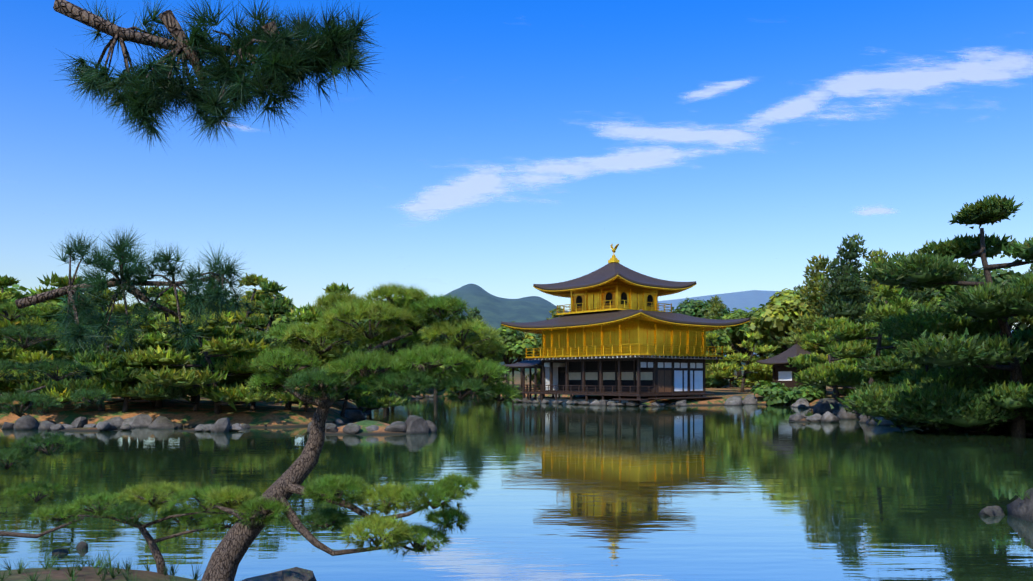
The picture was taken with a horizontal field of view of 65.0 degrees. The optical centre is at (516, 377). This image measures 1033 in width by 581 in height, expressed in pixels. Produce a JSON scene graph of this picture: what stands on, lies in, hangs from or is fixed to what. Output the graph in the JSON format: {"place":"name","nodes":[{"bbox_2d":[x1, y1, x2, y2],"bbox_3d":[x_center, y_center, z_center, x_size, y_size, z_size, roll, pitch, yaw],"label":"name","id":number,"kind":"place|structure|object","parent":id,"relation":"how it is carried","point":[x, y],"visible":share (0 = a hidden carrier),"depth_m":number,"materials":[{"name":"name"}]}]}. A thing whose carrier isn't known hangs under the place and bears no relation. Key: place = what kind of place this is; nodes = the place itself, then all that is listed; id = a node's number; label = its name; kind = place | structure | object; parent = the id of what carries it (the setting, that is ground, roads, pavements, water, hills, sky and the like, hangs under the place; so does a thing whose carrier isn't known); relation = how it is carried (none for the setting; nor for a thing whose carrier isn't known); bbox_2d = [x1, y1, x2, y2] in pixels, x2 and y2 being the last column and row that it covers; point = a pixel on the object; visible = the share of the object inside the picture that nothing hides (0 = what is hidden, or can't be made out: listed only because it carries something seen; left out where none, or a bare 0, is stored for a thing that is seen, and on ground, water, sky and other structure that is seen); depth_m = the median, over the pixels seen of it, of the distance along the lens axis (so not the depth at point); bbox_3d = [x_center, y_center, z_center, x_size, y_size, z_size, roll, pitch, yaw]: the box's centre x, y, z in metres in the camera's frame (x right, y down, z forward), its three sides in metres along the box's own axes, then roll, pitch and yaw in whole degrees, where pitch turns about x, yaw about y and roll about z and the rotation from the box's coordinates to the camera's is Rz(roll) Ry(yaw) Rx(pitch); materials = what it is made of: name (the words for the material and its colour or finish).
{"place":"outdoors","nodes":[
{"label":"outdoors","id":0,"kind":"place"},
{"bbox_2d":[0,284,1012,580],"bbox_3d":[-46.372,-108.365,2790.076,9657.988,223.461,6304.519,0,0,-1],"label":"ground","id":1,"kind":"structure","parent":0,"point":[494,310],"depth_m":45.02,"materials":[{"name":"green plant"}]},
{"bbox_2d":[0,0,507,580],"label":"pine tree","id":2,"kind":"object","parent":1,"relation":"on","point":[230,550],"visible":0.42,"depth_m":6.84,"materials":[{"name":"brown plant"}]},
{"bbox_2d":[0,0,1032,580],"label":"needles","id":3,"kind":"object","parent":1,"relation":"on","point":[292,56],"visible":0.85,"depth_m":7.56,"materials":[{"name":"green plant"}]},
{"bbox_2d":[0,264,1032,405],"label":"foliage cards","id":4,"kind":"object","parent":1,"relation":"on","point":[783,306],"visible":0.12,"depth_m":88.98},
{"bbox_2d":[0,228,1032,434],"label":"trunks","id":5,"kind":"object","parent":1,"relation":"on","point":[1018,425],"visible":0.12,"depth_m":42.24,"materials":[{"name":"brown plant"}]},
{"bbox_2d":[0,208,1032,428],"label":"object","id":6,"kind":"object","parent":5,"relation":"attached to","point":[929,276],"visible":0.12,"depth_m":40.79,"materials":[{"name":"green plant"}]},
{"bbox_2d":[2,394,1032,580],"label":"rocks","id":7,"kind":"object","parent":1,"relation":"on","point":[1019,508],"visible":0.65,"depth_m":38.33,"materials":[{"name":"grey stone"}]},
{"bbox_2d":[501,256,748,404],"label":"temple pavilion","id":8,"kind":"structure","parent":1,"relation":"on","point":[638,356],"depth_m":75.29,"materials":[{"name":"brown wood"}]},
{"bbox_2d":[502,360,541,366],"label":"small side roof","id":9,"kind":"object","parent":8,"relation":"on","point":[526,363],"visible":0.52,"depth_m":83.03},
{"bbox_2d":[533,262,695,295],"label":"roof","id":10,"kind":"structure","parent":8,"relation":"on","point":[607,272],"depth_m":77.58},
{"bbox_2d":[610,244,618,255],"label":"phoenix statue","id":11,"kind":"object","parent":8,"relation":"on","point":[614,248],"visible":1,"depth_m":78.97,"materials":[{"name":"gold metal"}]},
{"bbox_2d":[501,309,749,331],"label":"roof","id":12,"kind":"structure","parent":8,"relation":"on","point":[583,319],"depth_m":74.56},
{"bbox_2d":[756,341,822,390],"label":"hut","id":13,"kind":"object","parent":1,"relation":"on","point":[783,373],"visible":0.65,"depth_m":79.60,"materials":[{"name":"brown wood"}]},
{"bbox_2d":[0,397,1032,580],"bbox_3d":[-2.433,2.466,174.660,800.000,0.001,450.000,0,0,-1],"label":"water","id":14,"kind":"structure","parent":0,"point":[578,492],"depth_m":17.25,"materials":[{"name":"blue liquid"}]},
{"bbox_2d":[0,0,1032,328],"label":"sky","id":15,"kind":"structure","parent":0,"point":[310,208],"materials":[{"name":"blue"}]},
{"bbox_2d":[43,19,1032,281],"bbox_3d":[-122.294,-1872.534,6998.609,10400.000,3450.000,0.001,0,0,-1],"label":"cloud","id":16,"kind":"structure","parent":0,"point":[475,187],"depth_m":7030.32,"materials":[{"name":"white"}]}
]}

